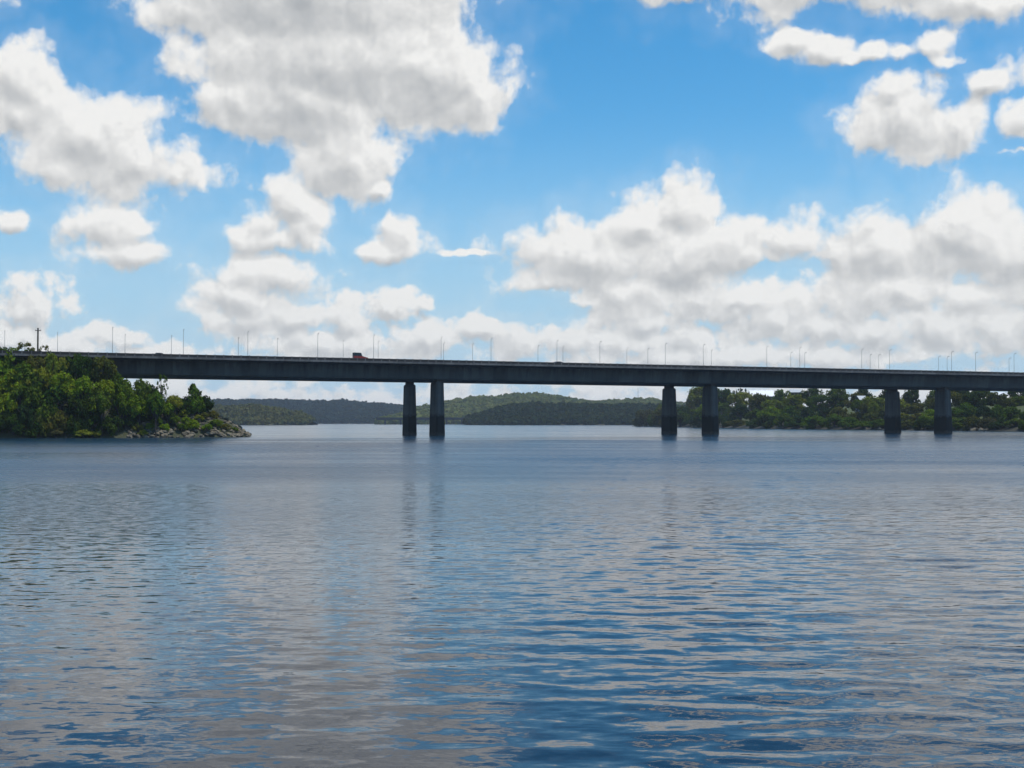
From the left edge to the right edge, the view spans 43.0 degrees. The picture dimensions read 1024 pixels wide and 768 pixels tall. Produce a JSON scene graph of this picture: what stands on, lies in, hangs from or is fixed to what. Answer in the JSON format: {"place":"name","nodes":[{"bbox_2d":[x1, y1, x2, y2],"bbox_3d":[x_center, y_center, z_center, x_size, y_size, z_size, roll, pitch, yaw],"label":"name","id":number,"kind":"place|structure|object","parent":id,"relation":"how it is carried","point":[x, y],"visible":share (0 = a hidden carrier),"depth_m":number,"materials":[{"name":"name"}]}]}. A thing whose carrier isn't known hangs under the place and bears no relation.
{"place":"outdoors","nodes":[
{"label":"outdoors","id":0,"kind":"place"},
{"bbox_2d":[0,374,244,437],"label":"bank","id":1,"kind":"structure","parent":0,"point":[123,433],"depth_m":330.50,"materials":[{"name":"grey stone"}]},
{"bbox_2d":[0,361,13,383],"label":"bush","id":2,"kind":"object","parent":1,"relation":"on","point":[3,370],"visible":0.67,"depth_m":326.50,"materials":[{"name":"green plant"}]},
{"bbox_2d":[0,403,14,431],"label":"bush","id":3,"kind":"object","parent":1,"relation":"on","point":[4,413],"visible":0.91,"depth_m":320.96,"materials":[{"name":"green plant"}]},
{"bbox_2d":[0,378,16,400],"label":"bush","id":4,"kind":"object","parent":1,"relation":"on","point":[3,389],"visible":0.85,"depth_m":324.14,"materials":[{"name":"green plant"}]},
{"bbox_2d":[0,392,17,412],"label":"bush","id":5,"kind":"object","parent":1,"relation":"on","point":[10,403],"visible":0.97,"depth_m":322.11,"materials":[{"name":"green plant"}]},
{"bbox_2d":[0,368,24,411],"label":"bush","id":6,"kind":"object","parent":1,"relation":"on","point":[10,384],"visible":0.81,"depth_m":324.89,"materials":[{"name":"green plant"}]},
{"bbox_2d":[0,348,25,368],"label":"bush","id":7,"kind":"object","parent":1,"relation":"on","point":[8,360],"visible":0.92,"depth_m":328.13,"materials":[{"name":"green plant"}]},
{"bbox_2d":[9,383,27,415],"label":"bush","id":8,"kind":"object","parent":1,"relation":"on","point":[16,392],"visible":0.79,"depth_m":323.73,"materials":[{"name":"green plant"}]},
{"bbox_2d":[9,360,33,382],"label":"bush","id":9,"kind":"object","parent":1,"relation":"on","point":[23,368],"visible":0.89,"depth_m":326.26,"materials":[{"name":"green plant"}]},
{"bbox_2d":[12,402,39,432],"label":"bush","id":10,"kind":"object","parent":1,"relation":"on","point":[28,417],"visible":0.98,"depth_m":321.67,"materials":[{"name":"green plant"}]},
{"bbox_2d":[20,386,43,409],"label":"bush","id":11,"kind":"object","parent":1,"relation":"on","point":[35,396],"visible":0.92,"depth_m":323.25,"materials":[{"name":"green plant"}]},
{"bbox_2d":[16,375,48,396],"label":"bush","id":12,"kind":"object","parent":1,"relation":"on","point":[40,383],"visible":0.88,"depth_m":325.25,"materials":[{"name":"green plant"}]},
{"bbox_2d":[26,354,45,371],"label":"bush","id":13,"kind":"object","parent":1,"relation":"on","point":[36,360],"visible":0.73,"depth_m":329.15,"materials":[{"name":"green plant"}]},
{"bbox_2d":[24,421,49,437],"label":"bush","id":14,"kind":"object","parent":1,"relation":"on","point":[33,430],"visible":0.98,"depth_m":320.94,"materials":[{"name":"green plant"}]},
{"bbox_2d":[25,366,53,391],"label":"bush","id":15,"kind":"object","parent":1,"relation":"on","point":[41,373],"visible":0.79,"depth_m":326.12,"materials":[{"name":"green plant"}]},
{"bbox_2d":[34,410,51,436],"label":"bush","id":16,"kind":"object","parent":1,"relation":"on","point":[42,421],"visible":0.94,"depth_m":321.69,"materials":[{"name":"green plant"}]},
{"bbox_2d":[35,399,58,417],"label":"bush","id":17,"kind":"object","parent":1,"relation":"on","point":[44,407],"visible":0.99,"depth_m":323.12,"materials":[{"name":"green plant"}]},
{"bbox_2d":[42,352,61,374],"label":"tree","id":18,"kind":"object","parent":1,"relation":"on","point":[51,360],"visible":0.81,"depth_m":329.44,"materials":[{"name":"green plant"}]},
{"bbox_2d":[42,385,67,413],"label":"bush","id":19,"kind":"object","parent":1,"relation":"on","point":[59,398],"visible":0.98,"depth_m":324.46,"materials":[{"name":"green plant"}]},
{"bbox_2d":[47,410,68,435],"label":"bush","id":20,"kind":"object","parent":1,"relation":"on","point":[60,418],"visible":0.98,"depth_m":322.64,"materials":[{"name":"green plant"}]},
{"bbox_2d":[47,371,75,409],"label":"bush","id":21,"kind":"object","parent":1,"relation":"on","point":[58,379],"visible":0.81,"depth_m":326.62,"materials":[{"name":"green plant"}]},
{"bbox_2d":[58,353,83,380],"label":"tree","id":22,"kind":"object","parent":1,"relation":"on","point":[71,370],"visible":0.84,"depth_m":330.88,"materials":[{"name":"green plant"}]},
{"bbox_2d":[63,383,85,417],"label":"bush","id":23,"kind":"object","parent":1,"relation":"on","point":[70,389],"visible":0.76,"depth_m":326.03,"materials":[{"name":"green plant"}]},
{"bbox_2d":[65,415,86,437],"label":"bush","id":24,"kind":"object","parent":1,"relation":"on","point":[77,424],"visible":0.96,"depth_m":323.39,"materials":[{"name":"green plant"}]},
{"bbox_2d":[71,375,94,417],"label":"tree","id":25,"kind":"object","parent":1,"relation":"on","point":[82,384],"visible":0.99,"depth_m":326.12,"materials":[{"name":"green plant"}]},
{"bbox_2d":[75,356,94,394],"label":"tree","id":26,"kind":"object","parent":1,"relation":"on","point":[86,362],"visible":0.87,"depth_m":330.24,"materials":[{"name":"green plant"}]},
{"bbox_2d":[80,400,103,436],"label":"bush","id":27,"kind":"object","parent":1,"relation":"on","point":[86,412],"visible":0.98,"depth_m":324.39,"materials":[{"name":"green plant"}]},
{"bbox_2d":[84,413,105,437],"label":"bush","id":28,"kind":"object","parent":1,"relation":"on","point":[89,421],"visible":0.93,"depth_m":325.24,"materials":[{"name":"green plant"}]},
{"bbox_2d":[85,390,112,435],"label":"tree","id":29,"kind":"object","parent":1,"relation":"on","point":[101,399],"visible":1,"depth_m":324.97,"materials":[{"name":"green plant"}]},
{"bbox_2d":[90,379,117,415],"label":"bush","id":30,"kind":"object","parent":1,"relation":"on","point":[107,387],"visible":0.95,"depth_m":328.03,"materials":[{"name":"green plant"}]},
{"bbox_2d":[91,355,117,416],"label":"tree","id":31,"kind":"object","parent":1,"relation":"on","point":[107,367],"visible":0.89,"depth_m":330.51,"materials":[{"name":"green plant"}]},
{"bbox_2d":[103,413,123,435],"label":"bush","id":32,"kind":"object","parent":1,"relation":"on","point":[111,424],"visible":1,"depth_m":326.86,"materials":[{"name":"green plant"}]},
{"bbox_2d":[106,397,127,431],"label":"bush","id":33,"kind":"object","parent":1,"relation":"on","point":[116,410],"visible":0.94,"depth_m":328.87,"materials":[{"name":"green plant"}]},
{"bbox_2d":[110,378,132,426],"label":"tree","id":34,"kind":"object","parent":1,"relation":"on","point":[122,385],"visible":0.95,"depth_m":330.16,"materials":[{"name":"green plant"}]},
{"bbox_2d":[113,388,138,429],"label":"tree","id":35,"kind":"object","parent":1,"relation":"on","point":[129,397],"visible":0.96,"depth_m":329.62,"materials":[{"name":"green plant"}]},
{"bbox_2d":[120,403,138,428],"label":"bush","id":36,"kind":"object","parent":1,"relation":"on","point":[132,411],"visible":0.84,"depth_m":330.57,"materials":[{"name":"green plant"}]},
{"bbox_2d":[122,415,138,427],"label":"bush","id":37,"kind":"object","parent":1,"relation":"on","point":[130,422],"visible":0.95,"depth_m":330.92,"materials":[{"name":"green plant"}]},
{"bbox_2d":[129,399,146,422],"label":"tree","id":38,"kind":"object","parent":1,"relation":"on","point":[139,407],"visible":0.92,"depth_m":332.20,"materials":[{"name":"green plant"}]},
{"bbox_2d":[133,378,151,424],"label":"tree","id":39,"kind":"object","parent":1,"relation":"on","point":[141,387],"visible":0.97,"depth_m":333.52,"materials":[{"name":"green plant"}]},
{"bbox_2d":[144,390,164,437],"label":"tree","id":40,"kind":"object","parent":1,"relation":"on","point":[155,401],"visible":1,"depth_m":332.02,"materials":[{"name":"green plant"}]},
{"bbox_2d":[153,373,168,422],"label":"tree","id":41,"kind":"object","parent":1,"relation":"on","point":[162,386],"visible":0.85,"depth_m":338.07,"materials":[{"name":"green plant"}]},
{"bbox_2d":[163,402,174,423],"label":"tree","id":42,"kind":"object","parent":1,"relation":"on","point":[168,406],"visible":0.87,"depth_m":337.01,"materials":[{"name":"green plant"}]},
{"bbox_2d":[165,395,182,413],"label":"tree","id":43,"kind":"object","parent":1,"relation":"on","point":[175,400],"visible":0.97,"depth_m":338.64,"materials":[{"name":"green plant"}]},
{"bbox_2d":[182,383,203,410],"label":"tree","id":44,"kind":"object","parent":1,"relation":"on","point":[194,392],"visible":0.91,"depth_m":345.68,"materials":[{"name":"green plant"}]},
{"bbox_2d":[190,399,206,414],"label":"bush","id":45,"kind":"object","parent":1,"relation":"on","point":[202,409],"visible":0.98,"depth_m":345.24,"materials":[{"name":"green plant"}]},
{"bbox_2d":[201,395,214,411],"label":"tree","id":46,"kind":"object","parent":1,"relation":"on","point":[209,405],"visible":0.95,"depth_m":347.32,"materials":[{"name":"green plant"}]},
{"bbox_2d":[225,411,317,424],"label":"river spit","id":47,"kind":"structure","parent":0,"point":[313,423],"depth_m":1710.37,"materials":[{"name":"grey stone"}]},
{"bbox_2d":[209,403,315,424],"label":"forest","id":48,"kind":"object","parent":47,"relation":"on","point":[251,414],"visible":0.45,"depth_m":1736.97,"materials":[{"name":"green plant"}]},
{"bbox_2d":[0,424,1023,767],"bbox_3d":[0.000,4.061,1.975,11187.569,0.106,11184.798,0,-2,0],"label":"river water","id":49,"kind":"structure","parent":0,"point":[454,596],"depth_m":29.34,"materials":[{"name":"blue liquid"}]},
{"bbox_2d":[376,417,463,424],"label":"bridge","id":50,"kind":"structure","parent":49,"relation":"on","point":[417,418],"depth_m":2059.24,"materials":[{"name":"concrete"}]},
{"bbox_2d":[0,350,1023,435],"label":"road bridge","id":51,"kind":"structure","parent":49,"relation":"in","point":[436,372],"depth_m":387.10,"materials":[{"name":"concrete"}]},
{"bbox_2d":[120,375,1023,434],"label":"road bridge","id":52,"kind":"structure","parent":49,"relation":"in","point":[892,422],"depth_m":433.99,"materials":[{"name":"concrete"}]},
{"bbox_2d":[0,0,1023,406],"label":"sky","id":53,"kind":"structure","parent":0,"point":[833,180],"materials":[{"name":"blue"}]},
{"bbox_2d":[544,423,624,424],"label":"wooded headland","id":54,"kind":"structure","parent":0,"point":[595,424],"depth_m":1710.64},
{"bbox_2d":[462,400,731,424],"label":"forest","id":55,"kind":"object","parent":54,"relation":"on","point":[532,412],"visible":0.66,"depth_m":1773.98,"materials":[{"name":"green plant"}]},
{"bbox_2d":[646,403,1023,430],"bbox_3d":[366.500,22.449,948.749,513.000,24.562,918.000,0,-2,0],"label":"bank","id":56,"kind":"structure","parent":0,"point":[1013,427],"depth_m":683.76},
{"bbox_2d":[631,408,657,426],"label":"bush","id":57,"kind":"object","parent":56,"relation":"on","point":[641,418],"visible":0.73,"depth_m":1159.49,"materials":[{"name":"green plant"}]},
{"bbox_2d":[650,406,661,425],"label":"bush","id":58,"kind":"object","parent":56,"relation":"on","point":[656,418],"visible":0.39,"depth_m":1097.12,"materials":[{"name":"green plant"}]},
{"bbox_2d":[677,411,688,426],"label":"bush","id":59,"kind":"object","parent":56,"relation":"on","point":[680,416],"visible":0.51,"depth_m":1016.85,"materials":[{"name":"green plant"}]},
{"bbox_2d":[686,415,701,427],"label":"bush","id":60,"kind":"object","parent":56,"relation":"on","point":[696,421],"visible":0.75,"depth_m":942.82,"materials":[{"name":"green plant"}]},
{"bbox_2d":[688,387,702,406],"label":"tree","id":61,"kind":"object","parent":56,"relation":"on","point":[695,393],"visible":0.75,"depth_m":995.47,"materials":[{"name":"green plant"}]},
{"bbox_2d":[718,414,731,426],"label":"bush","id":62,"kind":"object","parent":56,"relation":"on","point":[723,418],"visible":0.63,"depth_m":876.47,"materials":[{"name":"green plant"}]},
{"bbox_2d":[718,401,732,416],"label":"tree","id":63,"kind":"object","parent":56,"relation":"on","point":[726,408],"visible":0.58,"depth_m":897.76,"materials":[{"name":"green plant"}]},
{"bbox_2d":[717,388,734,405],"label":"tree","id":64,"kind":"object","parent":56,"relation":"on","point":[722,398],"visible":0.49,"depth_m":940.99,"materials":[{"name":"green plant"}]},
{"bbox_2d":[724,419,746,426],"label":"bush","id":65,"kind":"object","parent":56,"relation":"on","point":[737,422],"visible":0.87,"depth_m":838.91,"materials":[{"name":"green plant"}]},
{"bbox_2d":[729,404,748,420],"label":"bush","id":66,"kind":"object","parent":56,"relation":"on","point":[740,412],"visible":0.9,"depth_m":846.86,"materials":[{"name":"green plant"}]},
{"bbox_2d":[727,391,752,407],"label":"tree","id":67,"kind":"object","parent":56,"relation":"on","point":[739,398],"visible":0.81,"depth_m":898.09,"materials":[{"name":"green plant"}]},
{"bbox_2d":[748,393,771,410],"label":"tree","id":68,"kind":"object","parent":56,"relation":"on","point":[756,400],"visible":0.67,"depth_m":844.10,"materials":[{"name":"green plant"}]},
{"bbox_2d":[754,413,776,428],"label":"bush","id":69,"kind":"object","parent":56,"relation":"on","point":[765,421],"visible":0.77,"depth_m":769.66,"materials":[{"name":"green plant"}]},
{"bbox_2d":[756,405,781,417],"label":"tree","id":70,"kind":"object","parent":56,"relation":"on","point":[773,411],"visible":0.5,"depth_m":779.76,"materials":[{"name":"green plant"}]},
{"bbox_2d":[761,399,783,411],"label":"tree","id":71,"kind":"object","parent":56,"relation":"on","point":[778,404],"visible":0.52,"depth_m":825.04,"materials":[{"name":"green plant"}]},
{"bbox_2d":[771,389,792,403],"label":"tree","id":72,"kind":"object","parent":56,"relation":"on","point":[779,394],"visible":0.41,"depth_m":883.53,"materials":[{"name":"green plant"}]},
{"bbox_2d":[773,413,793,427],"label":"bush","id":73,"kind":"object","parent":56,"relation":"on","point":[780,420],"visible":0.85,"depth_m":749.83,"materials":[{"name":"green plant"}]},
{"bbox_2d":[781,394,806,410],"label":"tree","id":74,"kind":"object","parent":56,"relation":"on","point":[798,400],"visible":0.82,"depth_m":789.22,"materials":[{"name":"green plant"}]},
{"bbox_2d":[793,406,816,422],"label":"tree","id":75,"kind":"object","parent":56,"relation":"on","point":[805,412],"visible":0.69,"depth_m":733.46,"materials":[{"name":"green plant"}]},
{"bbox_2d":[799,388,823,410],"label":"tree","id":76,"kind":"object","parent":56,"relation":"on","point":[810,392],"visible":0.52,"depth_m":839.78,"materials":[{"name":"green plant"}]},
{"bbox_2d":[799,415,829,428],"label":"bush","id":77,"kind":"object","parent":56,"relation":"on","point":[809,422],"visible":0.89,"depth_m":711.01,"materials":[{"name":"green plant"}]},
{"bbox_2d":[805,394,829,411],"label":"tree","id":78,"kind":"object","parent":56,"relation":"on","point":[813,404],"visible":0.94,"depth_m":759.39,"materials":[{"name":"green plant"}]},
{"bbox_2d":[814,406,831,417],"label":"bush","id":79,"kind":"object","parent":56,"relation":"on","point":[824,412],"visible":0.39,"depth_m":724.70,"materials":[{"name":"green plant"}]},
{"bbox_2d":[822,414,843,428],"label":"bush","id":80,"kind":"object","parent":56,"relation":"on","point":[834,419],"visible":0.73,"depth_m":695.01,"materials":[{"name":"green plant"}]},
{"bbox_2d":[826,394,848,407],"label":"tree","id":81,"kind":"object","parent":56,"relation":"on","point":[832,399],"visible":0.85,"depth_m":750.63,"materials":[{"name":"green plant"}]},
{"bbox_2d":[826,389,849,403],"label":"tree","id":82,"kind":"object","parent":56,"relation":"on","point":[837,391],"visible":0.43,"depth_m":797.32,"materials":[{"name":"green plant"}]},
{"bbox_2d":[826,406,852,418],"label":"tree","id":83,"kind":"object","parent":56,"relation":"on","point":[838,410],"visible":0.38,"depth_m":708.41,"materials":[{"name":"green plant"}]},
{"bbox_2d":[839,417,857,428],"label":"bush","id":84,"kind":"object","parent":56,"relation":"on","point":[846,421],"visible":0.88,"depth_m":678.87,"materials":[{"name":"green plant"}]},
{"bbox_2d":[842,392,863,408],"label":"tree","id":85,"kind":"object","parent":56,"relation":"on","point":[849,402],"visible":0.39,"depth_m":744.46,"materials":[{"name":"green plant"}]},
{"bbox_2d":[861,396,884,411],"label":"tree","id":86,"kind":"object","parent":56,"relation":"on","point":[878,400],"visible":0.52,"depth_m":719.92,"materials":[{"name":"green plant"}]},
{"bbox_2d":[867,419,883,427],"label":"bush","id":87,"kind":"object","parent":56,"relation":"on","point":[878,423],"visible":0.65,"depth_m":653.16,"materials":[{"name":"green plant"}]},
{"bbox_2d":[900,390,921,404],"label":"tree","id":88,"kind":"object","parent":56,"relation":"on","point":[910,397],"visible":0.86,"depth_m":747.97,"materials":[{"name":"green plant"}]},
{"bbox_2d":[902,403,924,413],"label":"bush","id":89,"kind":"object","parent":56,"relation":"on","point":[914,407],"visible":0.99,"depth_m":683.80,"materials":[{"name":"green plant"}]},
{"bbox_2d":[912,417,932,429],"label":"bush","id":90,"kind":"object","parent":56,"relation":"on","point":[919,424],"visible":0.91,"depth_m":614.53,"materials":[{"name":"green plant"}]},
{"bbox_2d":[918,409,933,419],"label":"bush","id":91,"kind":"object","parent":56,"relation":"on","point":[929,414],"visible":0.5,"depth_m":624.75,"materials":[{"name":"green plant"}]},
{"bbox_2d":[922,397,934,410],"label":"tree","id":92,"kind":"object","parent":56,"relation":"on","point":[930,404],"visible":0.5,"depth_m":678.00,"materials":[{"name":"green plant"}]},
{"bbox_2d":[952,416,966,429],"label":"bush","id":93,"kind":"object","parent":56,"relation":"on","point":[956,422],"visible":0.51,"depth_m":594.38,"materials":[{"name":"green plant"}]},
{"bbox_2d":[951,402,976,417],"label":"tree","id":94,"kind":"object","parent":56,"relation":"on","point":[965,410],"visible":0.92,"depth_m":614.14,"materials":[{"name":"green plant"}]},
{"bbox_2d":[961,415,984,430],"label":"bush","id":95,"kind":"object","parent":56,"relation":"on","point":[970,422],"visible":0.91,"depth_m":582.17,"materials":[{"name":"green plant"}]},
{"bbox_2d":[962,391,990,407],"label":"tree","id":96,"kind":"object","parent":56,"relation":"on","point":[974,399],"visible":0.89,"depth_m":632.20,"materials":[{"name":"green plant"}]},
{"bbox_2d":[974,405,990,418],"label":"bush","id":97,"kind":"object","parent":56,"relation":"on","point":[983,411],"visible":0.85,"depth_m":604.26,"materials":[{"name":"green plant"}]},
{"bbox_2d":[978,417,996,428],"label":"bush","id":98,"kind":"object","parent":56,"relation":"on","point":[987,421],"visible":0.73,"depth_m":575.35,"materials":[{"name":"green plant"}]},
{"bbox_2d":[990,404,1006,420],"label":"tree","id":99,"kind":"object","parent":56,"relation":"on","point":[996,410],"visible":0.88,"depth_m":581.27,"materials":[{"name":"green plant"}]},
{"bbox_2d":[984,392,1014,407],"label":"tree","id":100,"kind":"object","parent":56,"relation":"on","point":[992,397],"visible":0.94,"depth_m":628.33,"materials":[{"name":"green plant"}]},
{"bbox_2d":[1003,406,1020,418],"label":"tree","id":101,"kind":"object","parent":56,"relation":"on","point":[1009,411],"visible":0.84,"depth_m":589.58,"materials":[{"name":"green plant"}]},
{"bbox_2d":[1008,396,1023,406],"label":"tree","id":102,"kind":"object","parent":56,"relation":"on","point":[1019,401],"visible":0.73,"depth_m":634.49,"materials":[{"name":"green plant"}]},
{"bbox_3d":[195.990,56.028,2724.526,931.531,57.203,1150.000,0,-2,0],"label":"middle hills","id":103,"kind":"structure","parent":0,"visible":0},
{"bbox_2d":[374,392,747,423],"bbox_3d":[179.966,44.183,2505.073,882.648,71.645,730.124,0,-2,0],"label":"forest","id":104,"kind":"object","parent":103,"relation":"on","point":[461,407],"visible":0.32,"depth_m":2542.67,"materials":[{"name":"green plant"}]},
{"bbox_3d":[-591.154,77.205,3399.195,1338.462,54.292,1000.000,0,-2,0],"label":"far left hills","id":105,"kind":"structure","parent":0,"visible":0},
{"bbox_2d":[165,398,420,423],"bbox_3d":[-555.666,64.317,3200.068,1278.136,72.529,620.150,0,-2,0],"label":"forest","id":106,"kind":"object","parent":105,"relation":"on","point":[322,411],"visible":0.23,"depth_m":3189.31,"materials":[{"name":"green plant"}]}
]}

